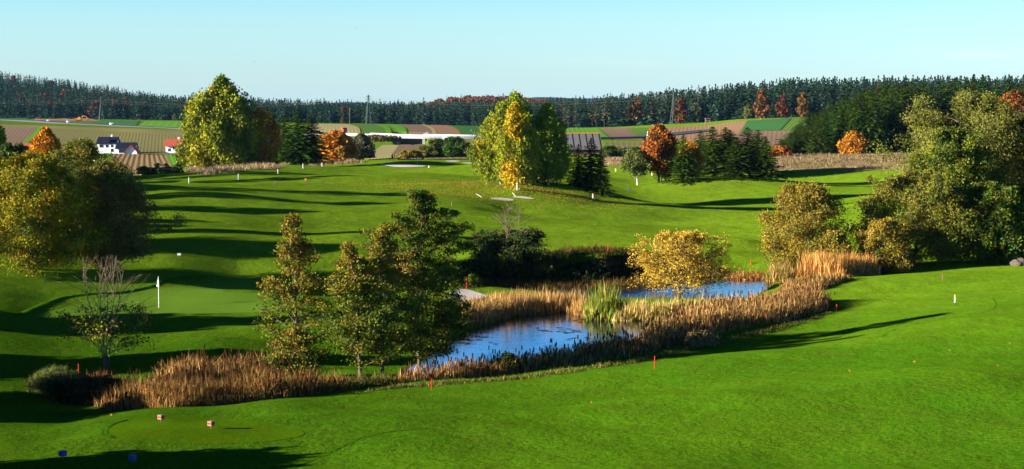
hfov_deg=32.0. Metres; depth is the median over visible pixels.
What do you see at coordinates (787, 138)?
spruce tree
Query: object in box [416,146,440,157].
bush
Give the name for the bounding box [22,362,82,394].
bush
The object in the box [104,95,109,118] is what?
spruce tree
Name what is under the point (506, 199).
bunker
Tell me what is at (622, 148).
bush
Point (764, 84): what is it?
spruce tree
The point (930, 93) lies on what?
spruce tree
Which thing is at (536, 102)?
power line
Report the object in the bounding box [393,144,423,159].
field
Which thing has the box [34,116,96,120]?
field
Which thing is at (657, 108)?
larch tree
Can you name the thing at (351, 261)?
alder tree
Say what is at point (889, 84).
spruce tree
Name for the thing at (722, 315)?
reeds
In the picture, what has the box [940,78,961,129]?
spruce tree
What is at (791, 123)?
field
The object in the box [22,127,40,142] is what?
field
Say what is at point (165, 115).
spruce tree
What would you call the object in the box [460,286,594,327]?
reeds
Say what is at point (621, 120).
spruce tree
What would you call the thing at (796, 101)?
spruce tree
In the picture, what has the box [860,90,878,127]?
spruce tree
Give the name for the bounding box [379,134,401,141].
bush
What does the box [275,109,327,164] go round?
spruce tree
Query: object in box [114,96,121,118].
spruce tree
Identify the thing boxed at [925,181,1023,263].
willow bush
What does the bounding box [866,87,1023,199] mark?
willow tree
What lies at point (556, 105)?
spruce tree
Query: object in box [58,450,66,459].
tee marker
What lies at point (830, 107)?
spruce tree
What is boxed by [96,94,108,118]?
spruce tree
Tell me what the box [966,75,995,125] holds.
spruce tree
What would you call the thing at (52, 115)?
spruce tree
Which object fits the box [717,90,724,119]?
spruce tree
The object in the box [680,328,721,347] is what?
bush
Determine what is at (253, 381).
reeds
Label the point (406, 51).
sky
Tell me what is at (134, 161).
field
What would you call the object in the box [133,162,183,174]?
hedge bush
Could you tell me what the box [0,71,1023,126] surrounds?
forest
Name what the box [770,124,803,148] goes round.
spruce tree
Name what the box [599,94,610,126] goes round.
larch tree
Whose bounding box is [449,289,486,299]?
bunker
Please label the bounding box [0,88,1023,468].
ground
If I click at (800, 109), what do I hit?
beech tree
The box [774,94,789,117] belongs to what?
beech tree
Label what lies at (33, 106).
spruce tree
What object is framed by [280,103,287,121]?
spruce tree
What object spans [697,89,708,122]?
spruce tree
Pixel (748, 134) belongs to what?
spruce tree
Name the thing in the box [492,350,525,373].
bush
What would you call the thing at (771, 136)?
field
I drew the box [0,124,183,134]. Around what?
field
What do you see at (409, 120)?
spruce tree
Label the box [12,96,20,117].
spruce tree
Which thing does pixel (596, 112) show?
larch tree
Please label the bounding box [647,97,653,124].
larch tree
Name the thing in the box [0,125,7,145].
lime tree
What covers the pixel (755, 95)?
spruce tree
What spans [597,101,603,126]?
spruce tree
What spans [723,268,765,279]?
reeds
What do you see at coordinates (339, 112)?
spruce tree
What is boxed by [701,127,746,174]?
spruce tree
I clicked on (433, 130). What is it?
field
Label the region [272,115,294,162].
spruce tree
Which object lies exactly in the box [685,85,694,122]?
spruce tree
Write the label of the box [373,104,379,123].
spruce tree
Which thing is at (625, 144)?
field
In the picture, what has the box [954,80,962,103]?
spruce tree
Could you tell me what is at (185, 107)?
spruce tree
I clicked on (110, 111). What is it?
spruce tree
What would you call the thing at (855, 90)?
spruce tree
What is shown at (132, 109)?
spruce tree
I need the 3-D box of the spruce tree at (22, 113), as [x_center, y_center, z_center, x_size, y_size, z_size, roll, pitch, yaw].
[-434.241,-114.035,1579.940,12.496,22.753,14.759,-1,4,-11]
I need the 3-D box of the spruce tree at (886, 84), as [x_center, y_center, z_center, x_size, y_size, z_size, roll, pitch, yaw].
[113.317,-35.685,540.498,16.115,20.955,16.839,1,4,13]
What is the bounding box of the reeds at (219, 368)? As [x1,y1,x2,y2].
[147,344,294,387]
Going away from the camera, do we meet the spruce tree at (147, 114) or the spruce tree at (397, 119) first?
the spruce tree at (397, 119)
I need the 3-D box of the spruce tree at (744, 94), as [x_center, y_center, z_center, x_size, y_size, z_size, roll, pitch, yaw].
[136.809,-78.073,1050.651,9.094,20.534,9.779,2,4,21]
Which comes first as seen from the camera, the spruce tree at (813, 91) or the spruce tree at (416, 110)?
the spruce tree at (813, 91)
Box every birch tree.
[173,73,277,166]
[465,101,526,184]
[480,88,543,184]
[492,101,543,189]
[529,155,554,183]
[531,101,575,185]
[620,145,652,184]
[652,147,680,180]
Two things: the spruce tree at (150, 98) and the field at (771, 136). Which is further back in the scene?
the spruce tree at (150, 98)
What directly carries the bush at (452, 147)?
on the ground at (806, 398)
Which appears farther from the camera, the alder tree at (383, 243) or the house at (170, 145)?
the house at (170, 145)
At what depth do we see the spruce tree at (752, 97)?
1051.21 m
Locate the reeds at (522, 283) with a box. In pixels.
[451,243,714,289]
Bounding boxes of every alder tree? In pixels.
[248,212,340,363]
[309,241,405,375]
[325,226,440,376]
[358,188,477,369]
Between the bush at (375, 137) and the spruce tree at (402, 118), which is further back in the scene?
the spruce tree at (402, 118)
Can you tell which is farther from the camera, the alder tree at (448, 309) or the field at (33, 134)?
the field at (33, 134)
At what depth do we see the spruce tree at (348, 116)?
1321.05 m
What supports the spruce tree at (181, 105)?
on the ground at (806, 398)
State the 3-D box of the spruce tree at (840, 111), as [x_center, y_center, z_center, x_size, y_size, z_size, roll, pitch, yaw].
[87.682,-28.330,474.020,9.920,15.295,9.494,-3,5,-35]
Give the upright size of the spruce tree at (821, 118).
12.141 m
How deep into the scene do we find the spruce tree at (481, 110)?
1248.77 m
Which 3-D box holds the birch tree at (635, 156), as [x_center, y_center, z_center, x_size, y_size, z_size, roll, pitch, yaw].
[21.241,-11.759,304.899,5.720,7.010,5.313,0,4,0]
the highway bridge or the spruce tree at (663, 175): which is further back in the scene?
the highway bridge
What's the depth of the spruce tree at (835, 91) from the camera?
1007.83 m
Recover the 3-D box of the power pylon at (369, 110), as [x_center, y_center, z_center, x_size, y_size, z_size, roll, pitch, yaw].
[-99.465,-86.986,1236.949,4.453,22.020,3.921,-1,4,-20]
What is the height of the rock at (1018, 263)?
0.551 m
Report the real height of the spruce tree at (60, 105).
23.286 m
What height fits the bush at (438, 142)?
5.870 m
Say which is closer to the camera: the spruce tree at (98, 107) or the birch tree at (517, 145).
the birch tree at (517, 145)
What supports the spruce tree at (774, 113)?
on the ground at (806, 398)
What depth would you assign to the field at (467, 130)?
997.17 m
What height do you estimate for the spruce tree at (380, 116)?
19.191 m
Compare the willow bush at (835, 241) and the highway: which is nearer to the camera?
the willow bush at (835, 241)
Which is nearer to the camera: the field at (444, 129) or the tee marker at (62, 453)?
the tee marker at (62, 453)
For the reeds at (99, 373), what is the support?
on the ground at (806, 398)
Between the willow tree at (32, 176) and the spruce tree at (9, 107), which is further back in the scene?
the spruce tree at (9, 107)
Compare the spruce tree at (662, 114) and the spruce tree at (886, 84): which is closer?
the spruce tree at (886, 84)
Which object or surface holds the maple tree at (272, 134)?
on the ground at (806, 398)
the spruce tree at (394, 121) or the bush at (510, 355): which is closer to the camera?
the bush at (510, 355)
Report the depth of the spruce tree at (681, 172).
301.06 m
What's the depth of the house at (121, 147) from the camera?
752.11 m
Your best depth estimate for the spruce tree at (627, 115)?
1127.57 m
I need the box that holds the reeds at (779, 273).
[762,258,794,281]
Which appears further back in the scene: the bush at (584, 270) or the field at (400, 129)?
the field at (400, 129)
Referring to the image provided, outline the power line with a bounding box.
[374,94,676,105]
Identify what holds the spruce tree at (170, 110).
on the ground at (806, 398)
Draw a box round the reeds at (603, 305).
[574,279,637,320]
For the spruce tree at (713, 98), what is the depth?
1064.76 m
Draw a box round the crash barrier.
[423,134,475,135]
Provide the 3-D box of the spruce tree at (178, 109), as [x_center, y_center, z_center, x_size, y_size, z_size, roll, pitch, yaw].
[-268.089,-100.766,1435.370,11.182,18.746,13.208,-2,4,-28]
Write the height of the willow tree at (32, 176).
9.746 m
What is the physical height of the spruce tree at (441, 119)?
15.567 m
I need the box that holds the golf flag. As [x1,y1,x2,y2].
[157,277,158,307]
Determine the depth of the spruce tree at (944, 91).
559.65 m
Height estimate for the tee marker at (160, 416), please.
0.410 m
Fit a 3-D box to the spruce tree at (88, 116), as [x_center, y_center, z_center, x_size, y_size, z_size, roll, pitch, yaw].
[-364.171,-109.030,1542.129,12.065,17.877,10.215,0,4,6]
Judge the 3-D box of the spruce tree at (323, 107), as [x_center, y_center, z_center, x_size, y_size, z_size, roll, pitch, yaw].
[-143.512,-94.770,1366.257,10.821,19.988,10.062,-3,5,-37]
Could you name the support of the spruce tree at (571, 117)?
on the ground at (806, 398)
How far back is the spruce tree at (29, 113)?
1550.89 m
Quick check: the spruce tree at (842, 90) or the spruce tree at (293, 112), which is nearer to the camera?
the spruce tree at (842, 90)
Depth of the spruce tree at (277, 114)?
1375.95 m
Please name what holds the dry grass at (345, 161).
on the ground at (806, 398)
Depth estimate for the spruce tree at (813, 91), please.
1009.74 m
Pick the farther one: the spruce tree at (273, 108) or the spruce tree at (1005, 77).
the spruce tree at (273, 108)
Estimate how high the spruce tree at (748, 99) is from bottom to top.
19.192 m
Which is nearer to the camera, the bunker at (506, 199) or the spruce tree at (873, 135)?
the bunker at (506, 199)
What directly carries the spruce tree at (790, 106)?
on the ground at (806, 398)
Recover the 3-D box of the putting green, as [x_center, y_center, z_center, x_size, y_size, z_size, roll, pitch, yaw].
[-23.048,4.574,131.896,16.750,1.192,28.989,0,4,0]
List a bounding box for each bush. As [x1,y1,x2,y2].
[0,142,30,170]
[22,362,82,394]
[45,371,137,405]
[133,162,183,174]
[171,155,188,168]
[260,325,327,377]
[352,133,375,159]
[368,134,384,141]
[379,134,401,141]
[395,149,426,158]
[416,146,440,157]
[428,138,445,156]
[437,136,468,156]
[455,259,501,279]
[460,142,477,156]
[466,273,482,285]
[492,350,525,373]
[529,255,571,281]
[565,261,616,282]
[598,145,625,158]
[619,147,628,157]
[624,228,749,293]
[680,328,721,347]
[755,180,853,268]
[769,145,792,156]
[810,229,856,258]
[840,168,993,267]
[851,216,916,274]
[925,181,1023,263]
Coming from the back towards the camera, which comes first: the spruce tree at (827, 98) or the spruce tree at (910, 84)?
the spruce tree at (827, 98)
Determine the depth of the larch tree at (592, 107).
1168.47 m
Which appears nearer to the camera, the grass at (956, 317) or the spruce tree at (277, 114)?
the grass at (956, 317)
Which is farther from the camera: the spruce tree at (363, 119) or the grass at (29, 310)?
the spruce tree at (363, 119)
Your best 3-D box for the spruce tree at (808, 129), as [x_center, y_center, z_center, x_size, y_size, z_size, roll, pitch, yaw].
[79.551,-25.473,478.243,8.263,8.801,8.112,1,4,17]
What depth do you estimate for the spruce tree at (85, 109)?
1545.08 m
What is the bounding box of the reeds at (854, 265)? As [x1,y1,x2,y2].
[792,243,886,278]
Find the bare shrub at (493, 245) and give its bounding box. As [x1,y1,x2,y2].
[458,205,576,280]
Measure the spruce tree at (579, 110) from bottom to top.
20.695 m
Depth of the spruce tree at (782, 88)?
1024.91 m
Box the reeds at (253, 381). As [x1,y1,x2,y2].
[98,373,338,401]
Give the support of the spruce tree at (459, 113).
on the ground at (806, 398)
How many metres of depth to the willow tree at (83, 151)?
163.70 m
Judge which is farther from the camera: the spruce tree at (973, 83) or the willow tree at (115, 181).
the spruce tree at (973, 83)
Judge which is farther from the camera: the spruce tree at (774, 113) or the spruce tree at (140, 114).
the spruce tree at (140, 114)
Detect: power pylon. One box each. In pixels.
[98,98,103,120]
[365,95,371,123]
[670,92,677,124]
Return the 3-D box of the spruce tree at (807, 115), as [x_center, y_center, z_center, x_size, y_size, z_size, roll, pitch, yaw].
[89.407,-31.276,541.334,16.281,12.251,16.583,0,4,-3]
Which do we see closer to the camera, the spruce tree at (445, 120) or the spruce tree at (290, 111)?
the spruce tree at (445, 120)
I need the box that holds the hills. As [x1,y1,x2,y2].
[276,97,644,108]
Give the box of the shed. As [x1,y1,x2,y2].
[124,145,140,153]
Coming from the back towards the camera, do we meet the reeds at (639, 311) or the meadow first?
the meadow
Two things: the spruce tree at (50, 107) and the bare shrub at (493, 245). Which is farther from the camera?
the spruce tree at (50, 107)
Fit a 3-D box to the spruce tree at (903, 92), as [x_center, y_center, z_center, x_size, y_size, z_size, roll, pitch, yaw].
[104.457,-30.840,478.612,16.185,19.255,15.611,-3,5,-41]
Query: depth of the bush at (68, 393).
86.00 m
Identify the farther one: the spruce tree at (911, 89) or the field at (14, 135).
the field at (14, 135)
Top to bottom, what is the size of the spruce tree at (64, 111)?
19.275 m
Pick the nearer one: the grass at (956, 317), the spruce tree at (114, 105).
the grass at (956, 317)
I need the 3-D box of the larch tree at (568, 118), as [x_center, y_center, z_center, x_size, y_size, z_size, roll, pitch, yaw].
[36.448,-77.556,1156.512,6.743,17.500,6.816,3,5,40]
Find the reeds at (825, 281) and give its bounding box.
[766,271,853,297]
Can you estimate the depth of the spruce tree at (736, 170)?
335.24 m
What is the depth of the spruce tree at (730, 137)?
350.63 m
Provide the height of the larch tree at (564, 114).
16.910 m
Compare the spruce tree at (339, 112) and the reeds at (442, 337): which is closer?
the reeds at (442, 337)
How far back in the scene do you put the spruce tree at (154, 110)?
1447.62 m
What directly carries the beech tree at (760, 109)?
on the ground at (806, 398)
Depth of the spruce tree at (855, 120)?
467.80 m
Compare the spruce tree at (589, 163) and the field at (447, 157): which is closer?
the spruce tree at (589, 163)
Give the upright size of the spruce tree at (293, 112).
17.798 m
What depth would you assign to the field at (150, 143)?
895.75 m
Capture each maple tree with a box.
[27,126,68,158]
[243,107,285,162]
[317,129,360,160]
[836,130,869,154]
[901,125,1009,234]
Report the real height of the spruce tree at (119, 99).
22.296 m
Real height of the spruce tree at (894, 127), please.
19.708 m
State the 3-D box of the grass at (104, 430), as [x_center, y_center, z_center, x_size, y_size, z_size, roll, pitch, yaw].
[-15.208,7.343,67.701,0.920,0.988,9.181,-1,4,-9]
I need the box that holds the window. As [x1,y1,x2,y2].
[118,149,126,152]
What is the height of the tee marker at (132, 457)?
0.410 m
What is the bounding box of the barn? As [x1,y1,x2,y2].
[566,133,601,155]
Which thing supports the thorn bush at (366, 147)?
on the ground at (806, 398)
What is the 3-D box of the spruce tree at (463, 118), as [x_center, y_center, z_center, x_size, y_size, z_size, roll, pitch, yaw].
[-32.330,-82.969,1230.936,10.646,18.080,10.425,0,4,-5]
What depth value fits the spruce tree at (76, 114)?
1550.73 m
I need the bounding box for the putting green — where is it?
[36,280,303,316]
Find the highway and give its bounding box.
[0,119,709,138]
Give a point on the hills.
(532, 97)
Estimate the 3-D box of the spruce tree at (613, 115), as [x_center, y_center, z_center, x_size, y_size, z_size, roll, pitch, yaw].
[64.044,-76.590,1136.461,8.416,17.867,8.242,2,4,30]
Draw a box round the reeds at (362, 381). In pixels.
[243,369,404,402]
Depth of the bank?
152.57 m
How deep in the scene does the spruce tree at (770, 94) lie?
1040.33 m
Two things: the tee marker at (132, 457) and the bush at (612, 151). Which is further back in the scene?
the bush at (612, 151)
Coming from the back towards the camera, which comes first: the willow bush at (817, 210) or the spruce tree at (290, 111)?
the spruce tree at (290, 111)
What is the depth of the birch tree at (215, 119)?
354.32 m
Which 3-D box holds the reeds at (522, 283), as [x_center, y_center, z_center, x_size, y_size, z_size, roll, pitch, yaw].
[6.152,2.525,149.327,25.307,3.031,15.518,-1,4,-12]
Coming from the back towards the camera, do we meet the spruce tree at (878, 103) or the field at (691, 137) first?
the field at (691, 137)
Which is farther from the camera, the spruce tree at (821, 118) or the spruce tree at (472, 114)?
the spruce tree at (472, 114)
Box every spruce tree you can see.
[1,94,9,117]
[6,94,11,115]
[9,101,15,117]
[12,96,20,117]
[15,94,27,117]
[23,97,28,116]
[25,98,35,118]
[31,96,36,117]
[35,93,48,118]
[36,95,40,116]
[44,97,50,118]
[48,98,52,116]
[50,102,56,118]
[51,97,61,118]
[58,92,63,117]
[61,100,68,117]
[63,95,72,117]
[67,95,73,118]
[72,99,77,117]
[75,95,83,117]
[83,96,88,117]
[84,99,91,117]
[88,95,98,118]
[92,99,100,117]
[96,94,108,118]
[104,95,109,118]
[107,100,113,118]
[109,93,118,118]
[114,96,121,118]
[117,95,126,118]
[120,96,126,118]
[125,98,130,118]
[126,94,135,119]
[133,97,140,119]
[135,96,143,118]
[141,97,151,119]
[148,96,153,117]
[149,100,156,119]
[153,100,163,119]
[159,97,168,119]
[167,96,173,119]
[171,96,176,119]
[175,98,181,119]
[177,99,184,120]
[181,95,187,120]
[269,107,278,152]
[271,97,276,121]
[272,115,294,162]
[274,101,280,121]
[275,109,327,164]
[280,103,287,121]
[287,98,293,120]
[289,101,296,122]
[290,114,334,164]
[294,99,302,121]
[298,103,306,122]
[303,102,306,122]
[309,104,315,122]
[312,100,321,121]
[316,99,327,122]
[321,98,328,122]
[324,102,329,122]
[327,103,333,122]
[333,103,337,122]
[336,100,341,122]
[340,100,346,122]
[342,99,352,122]
[349,99,355,122]
[353,103,358,122]
[356,103,361,122]
[360,104,365,121]
[362,103,373,123]
[369,101,378,123]
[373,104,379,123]
[378,100,382,123]
[384,104,391,123]
[386,102,393,123]
[391,102,395,123]
[393,99,404,123]
[399,101,405,123]
[403,104,407,123]
[404,103,413,123]
[410,104,414,123]
[412,104,418,123]
[417,102,422,123]
[418,97,428,124]
[427,103,433,124]
[432,106,437,124]
[433,101,440,124]
[438,107,444,124]
[442,103,448,124]
[445,102,453,124]
[449,99,457,124]
[454,99,459,123]
[456,99,466,124]
[459,101,471,125]
[465,103,470,125]
[469,101,478,124]
[471,104,478,125]
[475,105,481,125]
[479,98,483,124]
[481,102,488,124]
[484,100,491,117]
[554,97,562,126]
[563,144,589,188]
[567,97,576,126]
[570,96,584,127]
[570,138,614,191]
[576,95,591,126]
[584,98,593,126]
[589,149,615,196]
[597,93,615,126]
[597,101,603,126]
[607,100,617,126]
[612,93,631,126]
[617,99,634,125]
[636,94,655,125]
[655,96,667,124]
[662,134,699,184]
[664,86,674,123]
[683,87,692,121]
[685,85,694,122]
[689,89,700,122]
[695,130,719,169]
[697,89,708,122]
[699,127,734,176]
[701,89,709,120]
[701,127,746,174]
[704,89,713,119]
[708,93,715,120]
[709,89,722,121]
[712,137,759,177]
[716,129,741,157]
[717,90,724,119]
[720,90,729,119]
[724,91,736,119]
[727,87,738,119]
[731,127,780,174]
[732,85,746,118]
[733,83,743,114]
[739,86,753,118]
[740,129,784,176]
[742,84,747,110]
[748,136,781,178]
[749,85,754,114]
[751,86,757,117]
[755,79,769,117]
[766,87,771,116]
[767,87,778,117]
[768,86,773,115]
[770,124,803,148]
[771,77,783,116]
[776,139,794,152]
[779,80,798,116]
[780,77,788,112]
[784,133,793,146]
[788,111,815,137]
[788,126,807,154]
[789,125,811,153]
[792,79,798,115]
[792,87,800,114]
[796,78,813,116]
[799,123,812,153]
[801,117,833,154]
[808,82,816,113]
[812,81,816,114]
[812,82,821,113]
[816,76,827,115]
[816,111,828,133]
[816,111,837,153]
[819,99,839,126]
[820,78,832,111]
[822,105,840,141]
[826,79,837,111]
[830,100,849,151]
[831,98,853,152]
[832,80,838,103]
[834,84,841,105]
[836,80,846,110]
[836,95,852,117]
[837,93,869,152]
[843,79,847,103]
[850,81,857,103]
[851,90,877,145]
[852,92,864,119]
[856,86,878,111]
[859,87,897,153]
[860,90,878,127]
[867,88,891,151]
[875,83,884,100]
[878,82,889,100]
[878,82,916,152]
[878,87,890,119]
[880,84,906,131]
[882,83,899,118]
[886,83,912,150]
[890,88,912,124]
[897,88,930,152]
[903,81,914,102]
[906,82,938,152]
[906,86,914,111]
[922,87,935,110]
[926,85,934,109]
[930,86,954,125]
[932,79,957,122]
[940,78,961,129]
[949,77,981,127]
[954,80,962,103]
[962,81,970,91]
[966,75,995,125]
[991,82,1004,108]
[997,78,1013,103]
[998,75,1007,97]
[1018,83,1023,92]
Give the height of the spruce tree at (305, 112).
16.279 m
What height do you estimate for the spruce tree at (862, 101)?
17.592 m
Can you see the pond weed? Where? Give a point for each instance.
(531, 353)
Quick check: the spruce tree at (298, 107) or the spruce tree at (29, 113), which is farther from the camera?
the spruce tree at (29, 113)
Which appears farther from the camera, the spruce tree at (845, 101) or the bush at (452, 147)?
the spruce tree at (845, 101)
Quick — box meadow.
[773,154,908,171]
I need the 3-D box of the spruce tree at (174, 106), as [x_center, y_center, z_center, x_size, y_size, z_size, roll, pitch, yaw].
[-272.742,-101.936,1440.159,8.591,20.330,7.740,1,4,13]
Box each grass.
[16,275,207,315]
[101,419,127,437]
[182,160,277,174]
[276,157,365,167]
[291,426,434,467]
[352,311,832,393]
[604,156,639,165]
[882,297,996,336]
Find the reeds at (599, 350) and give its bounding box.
[393,324,641,382]
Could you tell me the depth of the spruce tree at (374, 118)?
1313.59 m
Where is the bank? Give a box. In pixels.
[500,255,723,278]
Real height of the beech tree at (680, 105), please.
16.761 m
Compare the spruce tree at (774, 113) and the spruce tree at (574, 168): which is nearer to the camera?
the spruce tree at (574, 168)
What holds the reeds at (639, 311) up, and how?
on the ground at (806, 398)
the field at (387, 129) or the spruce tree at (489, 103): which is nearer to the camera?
the field at (387, 129)
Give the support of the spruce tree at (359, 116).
on the ground at (806, 398)
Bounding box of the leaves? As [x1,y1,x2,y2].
[10,175,1009,415]
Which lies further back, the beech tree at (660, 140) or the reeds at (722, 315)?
the beech tree at (660, 140)
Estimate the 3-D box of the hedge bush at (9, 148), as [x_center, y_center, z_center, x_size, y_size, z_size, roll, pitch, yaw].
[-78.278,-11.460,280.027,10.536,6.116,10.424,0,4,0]
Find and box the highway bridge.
[345,133,483,143]
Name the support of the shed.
on the ground at (806, 398)
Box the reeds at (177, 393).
[76,355,356,410]
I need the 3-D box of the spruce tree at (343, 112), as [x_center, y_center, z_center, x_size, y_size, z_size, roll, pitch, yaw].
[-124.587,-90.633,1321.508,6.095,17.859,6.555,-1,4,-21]
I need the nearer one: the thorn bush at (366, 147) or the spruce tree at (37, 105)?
the thorn bush at (366, 147)
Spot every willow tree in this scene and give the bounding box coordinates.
[0,148,113,276]
[37,137,121,227]
[54,158,192,270]
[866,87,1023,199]
[996,113,1023,191]
[1002,122,1023,200]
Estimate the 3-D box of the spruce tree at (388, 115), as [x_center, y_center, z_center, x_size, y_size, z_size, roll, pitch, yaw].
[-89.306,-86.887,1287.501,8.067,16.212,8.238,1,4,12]
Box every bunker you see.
[381,164,422,166]
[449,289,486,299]
[490,198,512,200]
[513,196,534,198]
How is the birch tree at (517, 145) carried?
on the ground at (806, 398)
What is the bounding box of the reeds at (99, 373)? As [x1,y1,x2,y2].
[82,365,131,384]
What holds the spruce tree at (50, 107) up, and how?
on the ground at (806, 398)
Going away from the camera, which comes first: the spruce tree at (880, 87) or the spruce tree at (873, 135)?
the spruce tree at (873, 135)
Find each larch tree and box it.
[557,97,565,123]
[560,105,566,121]
[564,102,572,127]
[569,95,579,126]
[587,96,594,126]
[592,97,602,126]
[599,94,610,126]
[605,93,617,125]
[622,96,633,125]
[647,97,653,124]
[651,94,657,117]
[654,92,661,121]
[661,88,671,121]
[691,85,703,115]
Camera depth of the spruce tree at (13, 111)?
1577.88 m
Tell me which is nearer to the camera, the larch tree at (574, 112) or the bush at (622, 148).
the bush at (622, 148)
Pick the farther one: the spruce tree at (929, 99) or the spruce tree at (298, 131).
the spruce tree at (929, 99)
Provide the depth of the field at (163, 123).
1227.68 m
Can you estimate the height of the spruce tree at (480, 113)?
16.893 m
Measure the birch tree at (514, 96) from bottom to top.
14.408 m
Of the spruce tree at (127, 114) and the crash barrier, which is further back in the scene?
the spruce tree at (127, 114)
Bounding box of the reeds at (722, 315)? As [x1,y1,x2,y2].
[627,281,834,356]
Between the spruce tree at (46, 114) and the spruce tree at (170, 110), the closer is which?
the spruce tree at (170, 110)
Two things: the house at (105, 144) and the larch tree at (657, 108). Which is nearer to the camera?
the house at (105, 144)
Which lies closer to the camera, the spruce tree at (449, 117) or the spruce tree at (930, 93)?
the spruce tree at (930, 93)
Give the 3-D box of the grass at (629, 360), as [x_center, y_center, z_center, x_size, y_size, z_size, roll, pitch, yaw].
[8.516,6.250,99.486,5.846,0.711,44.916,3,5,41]
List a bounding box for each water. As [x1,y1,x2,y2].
[407,312,664,373]
[505,274,775,298]
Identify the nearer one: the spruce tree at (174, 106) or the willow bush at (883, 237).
the willow bush at (883, 237)
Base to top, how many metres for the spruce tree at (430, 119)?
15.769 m
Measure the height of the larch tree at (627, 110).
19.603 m
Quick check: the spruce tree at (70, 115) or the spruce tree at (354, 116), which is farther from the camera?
the spruce tree at (70, 115)
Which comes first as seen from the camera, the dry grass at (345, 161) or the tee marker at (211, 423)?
the tee marker at (211, 423)
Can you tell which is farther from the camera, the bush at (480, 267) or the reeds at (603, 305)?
the bush at (480, 267)
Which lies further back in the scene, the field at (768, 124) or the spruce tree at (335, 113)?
the spruce tree at (335, 113)
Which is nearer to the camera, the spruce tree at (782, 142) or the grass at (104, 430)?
the grass at (104, 430)
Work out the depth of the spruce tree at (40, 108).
1544.82 m
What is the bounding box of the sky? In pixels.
[0,0,1023,104]
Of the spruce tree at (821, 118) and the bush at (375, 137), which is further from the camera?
the bush at (375, 137)
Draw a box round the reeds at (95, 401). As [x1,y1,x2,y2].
[81,376,121,407]
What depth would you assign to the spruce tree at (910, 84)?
537.17 m
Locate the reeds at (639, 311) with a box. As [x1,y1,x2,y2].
[612,291,753,320]
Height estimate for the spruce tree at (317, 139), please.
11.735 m
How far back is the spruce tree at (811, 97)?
1006.83 m
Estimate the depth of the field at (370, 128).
950.82 m
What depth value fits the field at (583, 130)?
975.30 m
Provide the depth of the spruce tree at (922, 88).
473.73 m
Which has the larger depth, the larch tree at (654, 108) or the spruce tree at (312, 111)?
the spruce tree at (312, 111)
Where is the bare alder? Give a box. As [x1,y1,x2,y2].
[47,254,163,369]
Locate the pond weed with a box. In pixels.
[450,317,643,363]
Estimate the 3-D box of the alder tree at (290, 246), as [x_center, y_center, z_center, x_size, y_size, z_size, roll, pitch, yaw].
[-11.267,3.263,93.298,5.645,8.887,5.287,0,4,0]
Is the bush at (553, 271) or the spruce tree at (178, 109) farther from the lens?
the spruce tree at (178, 109)
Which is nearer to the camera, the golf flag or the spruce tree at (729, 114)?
the golf flag
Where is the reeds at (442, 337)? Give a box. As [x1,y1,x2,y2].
[404,299,485,357]
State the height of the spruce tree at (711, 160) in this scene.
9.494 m
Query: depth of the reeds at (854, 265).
140.88 m
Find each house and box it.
[96,135,119,152]
[115,142,138,153]
[163,137,184,152]
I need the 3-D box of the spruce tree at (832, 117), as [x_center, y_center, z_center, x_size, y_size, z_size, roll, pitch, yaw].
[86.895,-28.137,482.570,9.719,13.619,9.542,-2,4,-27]
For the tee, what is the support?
on the ground at (806, 398)
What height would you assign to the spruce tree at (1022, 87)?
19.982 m
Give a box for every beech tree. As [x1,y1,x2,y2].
[629,96,644,124]
[639,123,681,182]
[673,97,688,123]
[679,140,708,177]
[692,107,700,122]
[743,103,752,119]
[752,89,770,118]
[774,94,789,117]
[795,92,810,116]
[995,89,1023,136]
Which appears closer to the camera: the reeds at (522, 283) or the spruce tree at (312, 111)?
the reeds at (522, 283)
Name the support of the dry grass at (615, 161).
on the meadow
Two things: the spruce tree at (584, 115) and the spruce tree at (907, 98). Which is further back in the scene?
the spruce tree at (584, 115)
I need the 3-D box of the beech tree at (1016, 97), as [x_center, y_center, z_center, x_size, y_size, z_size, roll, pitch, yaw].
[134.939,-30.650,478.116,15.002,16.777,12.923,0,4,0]
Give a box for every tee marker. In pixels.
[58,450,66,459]
[128,454,136,463]
[157,414,164,419]
[207,420,214,425]
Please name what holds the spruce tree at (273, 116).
on the ground at (806, 398)
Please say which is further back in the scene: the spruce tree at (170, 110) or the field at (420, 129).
the spruce tree at (170, 110)
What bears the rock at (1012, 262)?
on the ground at (806, 398)
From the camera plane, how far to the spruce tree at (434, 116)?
1266.20 m
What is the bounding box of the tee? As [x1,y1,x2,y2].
[107,417,303,443]
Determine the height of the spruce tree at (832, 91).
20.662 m
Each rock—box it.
[1010,259,1018,265]
[1014,261,1022,265]
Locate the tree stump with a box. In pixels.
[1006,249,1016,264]
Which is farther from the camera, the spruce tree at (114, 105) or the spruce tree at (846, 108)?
the spruce tree at (114, 105)
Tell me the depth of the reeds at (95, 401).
84.68 m
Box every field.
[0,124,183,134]
[1,127,38,145]
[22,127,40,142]
[30,128,184,154]
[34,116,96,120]
[91,120,138,124]
[109,153,170,175]
[140,121,185,126]
[166,155,176,165]
[307,124,359,134]
[316,132,484,142]
[352,124,385,133]
[365,145,398,158]
[376,124,391,133]
[383,124,406,133]
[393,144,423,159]
[399,124,432,134]
[422,124,436,133]
[424,144,467,158]
[427,125,461,134]
[451,125,486,134]
[565,128,611,139]
[600,128,642,139]
[604,142,643,147]
[630,128,650,138]
[666,125,718,140]
[716,121,746,137]
[737,131,793,145]
[738,118,790,130]
[782,117,807,129]
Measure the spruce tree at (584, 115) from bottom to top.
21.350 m
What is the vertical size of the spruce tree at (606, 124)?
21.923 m
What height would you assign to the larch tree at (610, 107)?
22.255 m
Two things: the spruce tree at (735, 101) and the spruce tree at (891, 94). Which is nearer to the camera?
the spruce tree at (891, 94)

